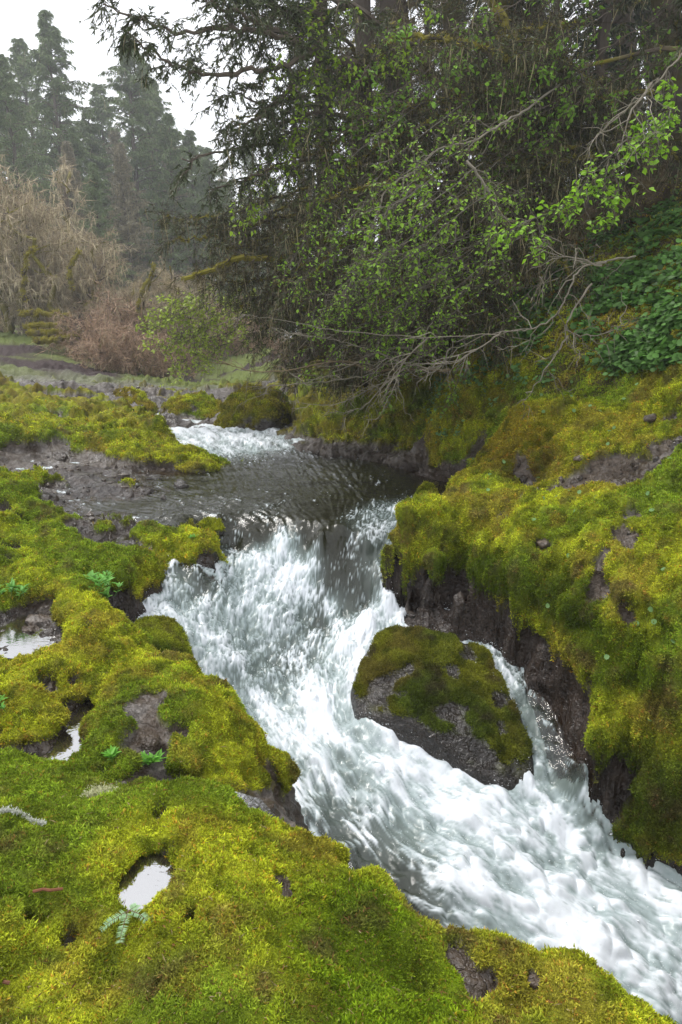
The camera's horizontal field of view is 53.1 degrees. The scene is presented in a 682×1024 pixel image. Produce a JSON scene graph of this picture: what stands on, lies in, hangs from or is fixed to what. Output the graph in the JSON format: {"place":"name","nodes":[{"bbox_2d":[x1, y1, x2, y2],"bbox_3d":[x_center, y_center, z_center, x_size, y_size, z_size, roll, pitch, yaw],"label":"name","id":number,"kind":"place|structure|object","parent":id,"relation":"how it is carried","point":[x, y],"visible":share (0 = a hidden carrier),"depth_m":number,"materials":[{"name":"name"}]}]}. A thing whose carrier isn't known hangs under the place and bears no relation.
{"place":"outdoors","nodes":[
{"label":"outdoors","id":0,"kind":"place"},
{"bbox_2d":[0,158,681,954],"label":"riverbank","id":1,"kind":"structure","parent":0,"point":[24,362],"depth_m":9.26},
{"bbox_2d":[18,245,38,302],"bbox_3d":[-10.408,-7.935,22.737,0.839,1.871,0.382,0,14,0],"label":"mossy log","id":2,"kind":"object","parent":1,"relation":"on","point":[24,281],"visible":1,"depth_m":22.72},
{"bbox_2d":[0,63,58,324],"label":"conifer","id":3,"kind":"object","parent":1,"relation":"on","point":[15,66],"visible":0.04,"depth_m":47.08,"materials":[{"name":"green plant"}]},
{"bbox_2d":[0,166,66,333],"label":"bare tree","id":4,"kind":"object","parent":1,"relation":"on","point":[12,325],"visible":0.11,"depth_m":28.02,"materials":[{"name":"brown plant"}]},
{"bbox_2d":[0,243,78,335],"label":"bare tree","id":5,"kind":"object","parent":1,"relation":"on","point":[11,315],"visible":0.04,"depth_m":28.37,"materials":[{"name":"brown plant"}]},
{"bbox_2d":[1,37,81,296],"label":"conifer","id":6,"kind":"object","parent":1,"relation":"on","point":[18,45],"visible":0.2,"depth_m":51.15,"materials":[{"name":"green plant"}]},
{"bbox_2d":[16,307,70,319],"bbox_3d":[-9.887,-6.617,22.770,1.756,0.468,0.437,-5,15,-18],"label":"mossy log","id":7,"kind":"object","parent":1,"relation":"on","point":[30,312],"visible":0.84,"depth_m":22.62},
{"bbox_2d":[22,321,70,328],"bbox_3d":[-9.430,-6.144,22.476,2.001,0.340,0.379,-5,15,-18],"label":"mossy log","id":8,"kind":"object","parent":1,"relation":"on","point":[42,324],"visible":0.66,"depth_m":22.26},
{"bbox_2d":[0,53,93,297],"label":"conifer","id":9,"kind":"object","parent":1,"relation":"on","point":[7,77],"visible":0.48,"depth_m":39.66,"materials":[{"name":"green plant"}]},
{"bbox_2d":[0,643,103,744],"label":"mossy rock","id":10,"kind":"object","parent":1,"relation":"on","point":[47,695],"visible":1,"depth_m":3.71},
{"bbox_2d":[31,329,83,344],"bbox_3d":[-9.011,-5.596,21.805,1.729,0.541,0.478,-8,16,-28],"label":"mossy log","id":11,"kind":"object","parent":1,"relation":"on","point":[42,340],"visible":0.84,"depth_m":21.64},
{"bbox_2d":[25,327,78,336],"bbox_3d":[-9.254,-5.832,22.097,1.852,0.432,0.445,-6,16,-21],"label":"mossy log","id":12,"kind":"object","parent":11,"relation":"on","point":[29,332],"visible":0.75,"depth_m":21.91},
{"bbox_2d":[23,700,94,760],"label":"puddle","id":13,"kind":"object","parent":1,"relation":"on","point":[66,743],"visible":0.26,"depth_m":3.49,"materials":[{"name":"grey liquid"}]},
{"bbox_2d":[0,164,131,334],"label":"bare tree","id":14,"kind":"object","parent":1,"relation":"on","point":[49,285],"visible":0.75,"depth_m":26.44,"materials":[{"name":"brown plant"}]},
{"bbox_2d":[11,9,124,273],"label":"conifer","id":15,"kind":"object","parent":1,"relation":"on","point":[47,68],"visible":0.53,"depth_m":44.29,"materials":[{"name":"green plant"}]},
{"bbox_2d":[0,151,136,336],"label":"bare tree","id":16,"kind":"object","parent":1,"relation":"on","point":[77,236],"visible":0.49,"depth_m":27.64,"materials":[{"name":"brown plant"}]},
{"bbox_2d":[30,303,112,353],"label":"thicket","id":17,"kind":"object","parent":1,"relation":"on","point":[61,322],"visible":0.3,"depth_m":22.21,"materials":[{"name":"brown plant"}]},
{"bbox_2d":[66,247,81,290],"bbox_3d":[-9.593,-8.713,24.595,0.742,1.568,0.358,0,14,0],"label":"mossy log","id":18,"kind":"object","parent":1,"relation":"on","point":[73,258],"visible":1,"depth_m":24.54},
{"bbox_2d":[41,141,112,302],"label":"conifer","id":19,"kind":"object","parent":1,"relation":"on","point":[66,146],"visible":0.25,"depth_m":41.81,"materials":[{"name":"green plant"}]},
{"bbox_2d":[36,77,117,312],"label":"conifer","id":20,"kind":"object","parent":1,"relation":"on","point":[67,121],"visible":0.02,"depth_m":54.04,"materials":[{"name":"green plant"}]},
{"bbox_2d":[0,524,171,666],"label":"mossy outcrop","id":21,"kind":"object","parent":1,"relation":"on","point":[63,591],"visible":0.91,"depth_m":5.06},
{"bbox_2d":[0,580,29,599],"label":"plant","id":22,"kind":"object","parent":21,"relation":"on","point":[12,585],"visible":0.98,"depth_m":4.81,"materials":[{"name":"green plant"}]},
{"bbox_2d":[0,615,57,657],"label":"puddle","id":23,"kind":"object","parent":21,"relation":"on","point":[14,637],"visible":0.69,"depth_m":4.42,"materials":[{"name":"grey liquid"}]},
{"bbox_2d":[25,614,51,625],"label":"stone","id":24,"kind":"object","parent":21,"relation":"on","point":[39,619],"visible":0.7,"depth_m":4.65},
{"bbox_2d":[83,569,114,591],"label":"plant","id":25,"kind":"object","parent":21,"relation":"on","point":[91,574],"visible":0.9,"depth_m":4.93,"materials":[{"name":"green plant"}]},
{"bbox_2d":[38,307,137,366],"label":"thicket","id":26,"kind":"object","parent":1,"relation":"on","point":[94,328],"visible":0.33,"depth_m":21.10,"materials":[{"name":"brown plant"}]},
{"bbox_2d":[51,127,135,290],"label":"conifer","id":27,"kind":"object","parent":1,"relation":"on","point":[72,134],"visible":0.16,"depth_m":43.41,"materials":[{"name":"green plant"}]},
{"bbox_2d":[35,239,152,334],"bbox_3d":[-10.534,-9.178,29.031,4.911,4.934,5.399,-7,16,-25],"label":"bare tree","id":28,"kind":"object","parent":1,"relation":"on","point":[76,297],"visible":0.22,"depth_m":27.99,"materials":[{"name":"brown plant"}]},
{"bbox_2d":[71,326,127,371],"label":"thicket","id":29,"kind":"object","parent":1,"relation":"on","point":[109,355],"visible":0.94,"depth_m":19.32,"materials":[{"name":"brown plant"}]},
{"bbox_2d":[58,162,142,306],"bbox_3d":[-13.402,-13.942,37.644,4.645,9.740,5.697,13,19,41],"label":"conifer","id":30,"kind":"object","parent":1,"relation":"on","point":[93,193],"visible":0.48,"depth_m":36.77,"materials":[{"name":"green plant"}]},
{"bbox_2d":[74,83,151,264],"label":"conifer","id":31,"kind":"object","parent":1,"relation":"on","point":[101,117],"visible":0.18,"depth_m":56.91,"materials":[{"name":"green plant"}]},
{"bbox_2d":[76,109,150,293],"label":"conifer","id":32,"kind":"object","parent":1,"relation":"on","point":[90,128],"visible":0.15,"depth_m":48.64,"materials":[{"name":"green plant"}]},
{"bbox_2d":[83,272,147,322],"bbox_3d":[-8.858,-7.833,27.159,2.782,3.417,2.594,-5,15,-17],"label":"bare tree","id":33,"kind":"object","parent":1,"relation":"on","point":[127,292],"visible":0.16,"depth_m":26.79,"materials":[{"name":"brown plant"}]},
{"bbox_2d":[100,128,133,315],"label":"conifer","id":34,"kind":"object","parent":1,"relation":"on","point":[113,138],"visible":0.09,"depth_m":54.11,"materials":[{"name":"green plant"}]},
{"bbox_2d":[84,142,170,313],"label":"conifer","id":35,"kind":"object","parent":1,"relation":"on","point":[128,231],"visible":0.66,"depth_m":42.64,"materials":[{"name":"green plant"}]},
{"bbox_2d":[108,534,151,549],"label":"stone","id":36,"kind":"object","parent":1,"relation":"on","point":[126,537],"visible":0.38,"depth_m":5.97,"materials":[{"name":"grey stone"}]},
{"bbox_2d":[91,314,174,377],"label":"thicket","id":37,"kind":"object","parent":1,"relation":"on","point":[130,350],"visible":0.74,"depth_m":20.22,"materials":[{"name":"brown plant"}]},
{"bbox_2d":[113,385,159,413],"bbox_3d":[-4.256,-2.332,14.355,1.086,0.647,1.516,0,14,0],"label":"boulder","id":38,"kind":"object","parent":1,"relation":"on","point":[140,397],"visible":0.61,"depth_m":14.09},
{"bbox_2d":[75,274,208,361],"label":"thicket","id":39,"kind":"object","parent":1,"relation":"on","point":[114,310],"visible":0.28,"depth_m":24.97,"materials":[{"name":"brown plant"}]},
{"bbox_2d":[135,262,156,312],"bbox_3d":[-7.065,-8.120,24.755,0.996,1.848,0.323,0,14,0],"label":"mossy log","id":40,"kind":"object","parent":1,"relation":"on","point":[145,284],"visible":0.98,"depth_m":24.68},
{"bbox_2d":[86,34,207,304],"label":"conifer","id":41,"kind":"object","parent":1,"relation":"on","point":[130,103],"visible":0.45,"depth_m":46.37,"materials":[{"name":"green plant"}]},
{"bbox_2d":[118,254,197,361],"bbox_3d":[-7.138,-7.600,26.117,3.444,4.230,3.211,14,20,42],"label":"bare tree","id":42,"kind":"object","parent":1,"relation":"on","point":[153,284],"visible":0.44,"depth_m":25.51,"materials":[{"name":"brown plant"}]},
{"bbox_2d":[110,64,214,300],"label":"conifer","id":43,"kind":"object","parent":1,"relation":"on","point":[152,115],"visible":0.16,"depth_m":50.96,"materials":[{"name":"green plant"}]},
{"bbox_2d":[133,327,197,378],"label":"thicket","id":44,"kind":"object","parent":1,"relation":"on","point":[168,363],"visible":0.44,"depth_m":21.40,"materials":[{"name":"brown plant"}]},
{"bbox_2d":[129,92,209,262],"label":"conifer","id":45,"kind":"object","parent":1,"relation":"on","point":[160,121],"visible":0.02,"depth_m":55.47,"materials":[{"name":"green plant"}]},
{"bbox_2d":[136,265,225,349],"bbox_3d":[-6.798,-8.244,28.467,4.362,4.382,4.794,-5,15,-19],"label":"bare tree","id":46,"kind":"object","parent":1,"relation":"on","point":[171,275],"visible":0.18,"depth_m":28.75,"materials":[{"name":"brown plant"}]},
{"bbox_2d":[133,523,229,572],"bbox_3d":[-1.397,0.354,6.181,0.903,0.556,0.627,0,14,0],"label":"mossy rock","id":47,"kind":"object","parent":1,"relation":"on","point":[202,548],"visible":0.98,"depth_m":6.02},
{"bbox_2d":[146,143,226,300],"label":"conifer","id":48,"kind":"object","parent":1,"relation":"on","point":[190,257],"visible":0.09,"depth_m":51.40,"materials":[{"name":"green plant"}]},
{"bbox_2d":[136,111,243,311],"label":"conifer","id":49,"kind":"object","parent":1,"relation":"on","point":[171,135],"visible":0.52,"depth_m":45.76,"materials":[{"name":"green plant"}]},
{"bbox_2d":[169,343,210,375],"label":"thicket","id":50,"kind":"object","parent":1,"relation":"on","point":[188,360],"visible":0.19,"depth_m":26.20,"materials":[{"name":"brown plant"}]},
{"bbox_2d":[77,635,303,818],"bbox_3d":[-0.817,1.460,3.925,1.233,1.288,1.716,0,14,0],"label":"mossy outcrop","id":51,"kind":"object","parent":1,"relation":"on","point":[128,717],"visible":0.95,"depth_m":3.44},
{"bbox_2d":[101,744,121,761],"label":"plant","id":52,"kind":"object","parent":51,"relation":"on","point":[111,752],"visible":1,"depth_m":3.11,"materials":[{"name":"green plant"}]},
{"bbox_2d":[141,749,167,764],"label":"plant","id":53,"kind":"object","parent":51,"relation":"on","point":[150,757],"visible":0.98,"depth_m":3.12,"materials":[{"name":"green plant"}]},
{"bbox_2d":[237,792,276,817],"bbox_3d":[-0.635,1.278,3.065,0.763,0.001,0.188,2,15,7],"label":"rock","id":54,"kind":"object","parent":51,"relation":"on","point":[252,801],"visible":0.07,"depth_m":3.02,"materials":[{"name":"grey stone"}]},
{"bbox_2d":[159,390,221,419],"bbox_3d":[-2.936,-2.018,14.063,1.495,0.969,2.164,0,14,0],"label":"boulder","id":55,"kind":"object","parent":1,"relation":"on","point":[200,405],"visible":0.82,"depth_m":13.43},
{"bbox_2d":[174,451,220,474],"bbox_3d":[-2.217,-0.717,9.324,0.771,0.342,1.700,-10,18,-34],"label":"mossy shelf","id":56,"kind":"object","parent":1,"relation":"on","point":[202,464],"visible":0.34,"depth_m":8.72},
{"bbox_2d":[133,278,276,396],"bbox_3d":[-2.296,-3.198,12.299,2.795,2.138,1.852,-3,15,-13],"label":"leafy shrub","id":57,"kind":"object","parent":1,"relation":"on","point":[179,341],"visible":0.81,"depth_m":11.94,"materials":[{"name":"green plant"}]},
{"bbox_2d":[175,127,246,306],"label":"conifer","id":58,"kind":"object","parent":1,"relation":"on","point":[189,137],"visible":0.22,"depth_m":52.63,"materials":[{"name":"green plant"}]},
{"bbox_2d":[179,147,256,333],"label":"conifer","id":59,"kind":"object","parent":1,"relation":"on","point":[207,163],"visible":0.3,"depth_m":50.59,"materials":[{"name":"green plant"}]},
{"bbox_2d":[191,304,253,358],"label":"thicket","id":60,"kind":"object","parent":1,"relation":"on","point":[235,343],"visible":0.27,"depth_m":29.45,"materials":[{"name":"brown plant"}]},
{"bbox_2d":[204,281,281,354],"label":"thicket","id":61,"kind":"object","parent":1,"relation":"on","point":[248,327],"visible":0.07,"depth_m":36.84,"materials":[{"name":"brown plant"}]},
{"bbox_2d":[139,0,421,423],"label":"conifer","id":62,"kind":"object","parent":1,"relation":"on","point":[269,223],"visible":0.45,"depth_m":9.80,"materials":[{"name":"green plant"}]},
{"bbox_2d":[78,0,528,300],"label":"conifer","id":63,"kind":"object","parent":1,"relation":"on","point":[264,27],"visible":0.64,"depth_m":7.87,"materials":[{"name":"green plant"}]},
{"bbox_2d":[212,0,435,359],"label":"conifer","id":64,"kind":"object","parent":1,"relation":"on","point":[274,200],"visible":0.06,"depth_m":15.01,"materials":[{"name":"green plant"}]},
{"bbox_2d":[227,0,433,243],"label":"conifer","id":65,"kind":"object","parent":1,"relation":"on","point":[252,209],"visible":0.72,"depth_m":8.11,"materials":[{"name":"green plant"}]},
{"bbox_2d":[0,746,677,1023],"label":"mossy outcrop","id":66,"kind":"object","parent":1,"relation":"on","point":[26,938],"visible":0.98,"depth_m":2.08,"materials":[{"name":"plant"}]},
{"bbox_2d":[0,805,46,826],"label":"pale lichen","id":67,"kind":"object","parent":66,"relation":"on","point":[41,822],"visible":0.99,"depth_m":2.40},
{"bbox_2d":[76,781,117,798],"bbox_3d":[-0.934,1.091,2.655,0.142,0.090,0.173,13,19,40],"label":"pale lichen","id":68,"kind":"object","parent":66,"relation":"on","point":[93,791],"visible":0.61,"depth_m":2.65},
{"bbox_2d":[100,903,153,942],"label":"fern","id":69,"kind":"object","parent":66,"relation":"on","point":[133,906],"visible":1,"depth_m":2.03,"materials":[{"name":"green plant"}]},
{"bbox_2d":[116,853,175,909],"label":"pool","id":70,"kind":"structure","parent":66,"relation":"on","point":[143,880],"depth_m":2.25,"materials":[{"name":"grey liquid"}]},
{"bbox_2d":[527,974,540,989],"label":"stone","id":71,"kind":"object","parent":66,"relation":"on","point":[533,979],"visible":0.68,"depth_m":2.11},
{"bbox_2d":[0,178,681,958],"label":"bank moss","id":72,"kind":"object","parent":1,"relation":"on","point":[282,826],"visible":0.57,"depth_m":8.03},
{"bbox_2d":[0,379,681,1023],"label":"forest litter","id":73,"kind":"object","parent":1,"relation":"on","point":[262,927],"visible":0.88,"depth_m":2.00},
{"bbox_2d":[1,379,681,593],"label":"pebbles","id":74,"kind":"object","parent":1,"relation":"on","point":[522,478],"visible":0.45,"depth_m":7.43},
{"bbox_2d":[238,307,445,437],"bbox_3d":[0.057,-1.918,9.380,2.919,1.829,1.471,0,14,0],"label":"bare branch","id":75,"kind":"object","parent":1,"relation":"on","point":[282,359],"visible":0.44,"depth_m":9.16,"materials":[{"name":"brown plant"}]},
{"bbox_2d":[269,258,508,406],"bbox_3d":[0.964,-2.648,10.861,4.283,3.047,2.835,-6,16,-23],"label":"twig thicket","id":76,"kind":"object","parent":1,"relation":"on","point":[430,339],"visible":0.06,"depth_m":10.40,"materials":[{"name":"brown plant"}]},
{"bbox_2d":[277,224,521,381],"bbox_3d":[0.807,-2.334,7.415,2.878,1.941,1.852,-7,16,-27],"label":"leafy shrub","id":77,"kind":"object","parent":1,"relation":"on","point":[367,284],"visible":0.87,"depth_m":7.17,"materials":[{"name":"green plant"}]},
{"bbox_2d":[270,77,573,422],"bbox_3d":[1.386,-3.082,7.708,4.099,4.381,2.732,-9,17,-30],"label":"vine maple","id":78,"kind":"object","parent":1,"relation":"on","point":[485,196],"visible":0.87,"depth_m":7.01,"materials":[{"name":"green plant"}]},
{"bbox_2d":[187,323,458,436],"bbox_3d":[-0.332,-1.583,8.012,3.750,1.245,1.210,10,17,33],"label":"bare branch","id":79,"kind":"object","parent":78,"relation":"attached to","point":[374,369],"visible":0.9,"depth_m":7.58,"materials":[{"name":"grey plant"}]},
{"bbox_2d":[244,136,611,405],"bbox_3d":[1.658,-2.974,8.913,5.489,3.293,3.881,-6,16,-23],"label":"twig thicket","id":80,"kind":"object","parent":1,"relation":"on","point":[468,223],"visible":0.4,"depth_m":8.20,"materials":[{"name":"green plant"}]},
{"bbox_2d":[221,242,635,436],"bbox_3d":[0.871,-1.631,6.614,4.371,1.760,1.690,0,14,0],"label":"bare branch","id":81,"kind":"object","parent":1,"relation":"on","point":[520,329],"visible":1,"depth_m":6.39,"materials":[{"name":"grey plant"}]},
{"bbox_2d":[309,0,600,263],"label":"conifer","id":82,"kind":"object","parent":1,"relation":"on","point":[446,13],"visible":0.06,"depth_m":13.01,"materials":[{"name":"green plant"}]},
{"bbox_2d":[258,0,681,332],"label":"woodland","id":83,"kind":"object","parent":1,"relation":"on","point":[600,42],"visible":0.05,"depth_m":12.94,"materials":[{"name":"green plant"}]},
{"bbox_2d":[285,0,673,235],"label":"twig thicket","id":84,"kind":"object","parent":1,"relation":"on","point":[534,37],"visible":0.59,"depth_m":8.11,"materials":[{"name":"green plant"}]},
{"bbox_2d":[286,66,681,343],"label":"twig thicket","id":85,"kind":"object","parent":1,"relation":"on","point":[671,152],"visible":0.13,"depth_m":8.82,"materials":[{"name":"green plant"}]},
{"bbox_2d":[347,0,645,320],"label":"mossy tree","id":86,"kind":"object","parent":1,"relation":"on","point":[492,4],"visible":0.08,"depth_m":9.63,"materials":[{"name":"green plant"}]},
{"bbox_2d":[318,0,681,229],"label":"leafy shrub","id":87,"kind":"object","parent":1,"relation":"on","point":[542,70],"visible":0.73,"depth_m":7.87,"materials":[{"name":"green plant"}]},
{"bbox_2d":[417,0,629,233],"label":"conifer","id":88,"kind":"object","parent":1,"relation":"on","point":[546,76],"visible":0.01,"depth_m":13.96,"materials":[{"name":"green plant"}]},
{"bbox_2d":[379,459,681,882],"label":"mossy outcrop","id":89,"kind":"object","parent":1,"relation":"on","point":[509,573],"visible":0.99,"depth_m":4.74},
{"bbox_2d":[420,175,681,720],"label":"leafy ground cover","id":90,"kind":"object","parent":1,"relation":"on","point":[656,327],"visible":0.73,"depth_m":7.45,"materials":[{"name":"green plant"}]},
{"bbox_2d":[439,0,681,158],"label":"conifer","id":91,"kind":"object","parent":1,"relation":"on","point":[662,28],"visible":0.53,"depth_m":8.35,"materials":[{"name":"green plant"}]},
{"bbox_2d":[453,0,681,185],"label":"conifer","id":92,"kind":"object","parent":1,"relation":"on","point":[678,100],"visible":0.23,"depth_m":10.58,"materials":[{"name":"green plant"}]},
{"bbox_2d":[466,387,681,488],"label":"mossy outcrop","id":93,"kind":"object","parent":1,"relation":"on","point":[547,445],"visible":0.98,"depth_m":6.15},
{"bbox_2d":[516,210,647,421],"bbox_3d":[2.053,-1.643,6.015,1.144,1.894,1.006,8,17,30],"label":"bare branch","id":94,"kind":"object","parent":93,"relation":"on","point":[580,299],"visible":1,"depth_m":6.06,"materials":[{"name":"grey plant"}]},
{"bbox_2d":[487,53,681,267],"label":"leafy shrub","id":95,"kind":"object","parent":1,"relation":"on","point":[657,129],"visible":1,"depth_m":5.99,"materials":[{"name":"green plant"}]},
{"bbox_2d":[579,1,665,158],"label":"conifer","id":96,"kind":"object","parent":1,"relation":"on","point":[655,77],"visible":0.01,"depth_m":19.34,"materials":[{"name":"green plant"}]},
{"bbox_2d":[566,0,681,191],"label":"conifer","id":97,"kind":"object","parent":1,"relation":"on","point":[628,44],"visible":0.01,"depth_m":15.61,"materials":[{"name":"green plant"}]},
{"bbox_2d":[633,227,681,243],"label":"fern","id":98,"kind":"object","parent":1,"relation":"on","point":[663,233],"visible":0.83,"depth_m":7.92,"materials":[{"name":"green plant"}]},
{"bbox_2d":[645,269,679,294],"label":"fern","id":99,"kind":"object","parent":1,"relation":"on","point":[663,277],"visible":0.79,"depth_m":6.99,"materials":[{"name":"green plant"}]},
{"bbox_2d":[0,0,681,335],"label":"sky","id":100,"kind":"structure","parent":0,"point":[17,17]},
{"bbox_2d":[15,413,681,1023],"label":"water","id":101,"kind":"structure","parent":0,"point":[279,499],"depth_m":4.85,"materials":[{"name":"liquid"}]},
{"bbox_2d":[0,465,64,521],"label":"mossy rock","id":102,"kind":"object","parent":101,"relation":"on","point":[18,492],"visible":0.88,"depth_m":6.37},
{"bbox_2d":[133,615,193,655],"bbox_3d":[-1.364,1.189,5.160,0.577,0.760,0.741,0,14,0],"label":"boulder","id":103,"kind":"object","parent":101,"relation":"in","point":[169,633],"visible":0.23,"depth_m":5.10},
{"bbox_2d":[196,516,225,536],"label":"boulder","id":104,"kind":"object","parent":101,"relation":"in","point":[211,523],"visible":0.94,"depth_m":6.58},
{"bbox_2d":[213,382,291,430],"bbox_3d":[-1.632,-1.819,12.879,1.468,1.268,1.902,0,14,0],"label":"boulder","id":105,"kind":"object","parent":101,"relation":"in","point":[258,413],"visible":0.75,"depth_m":12.23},
{"bbox_2d":[104,475,681,1011],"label":"spray","id":106,"kind":"object","parent":101,"relation":"on","point":[396,751],"visible":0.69,"depth_m":4.81,"materials":[{"name":"white"}]},
{"bbox_2d":[413,481,438,496],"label":"boulder","id":107,"kind":"object","parent":101,"relation":"in","point":[426,486],"visible":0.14,"depth_m":7.15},
{"bbox_2d":[350,624,533,790],"bbox_3d":[0.703,1.534,5.164,1.266,1.127,1.499,0,14,0],"label":"boulder","id":108,"kind":"object","parent":101,"relation":"in","point":[442,696],"visible":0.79,"depth_m":4.83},
{"bbox_3d":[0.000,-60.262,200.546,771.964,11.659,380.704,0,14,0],"label":"hillside","id":109,"kind":"structure","parent":0,"visible":0},
{"bbox_2d":[37,142,315,340],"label":"forest","id":110,"kind":"object","parent":109,"relation":"on","point":[201,148],"visible":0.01,"depth_m":65.63,"materials":[{"name":"green plant"}]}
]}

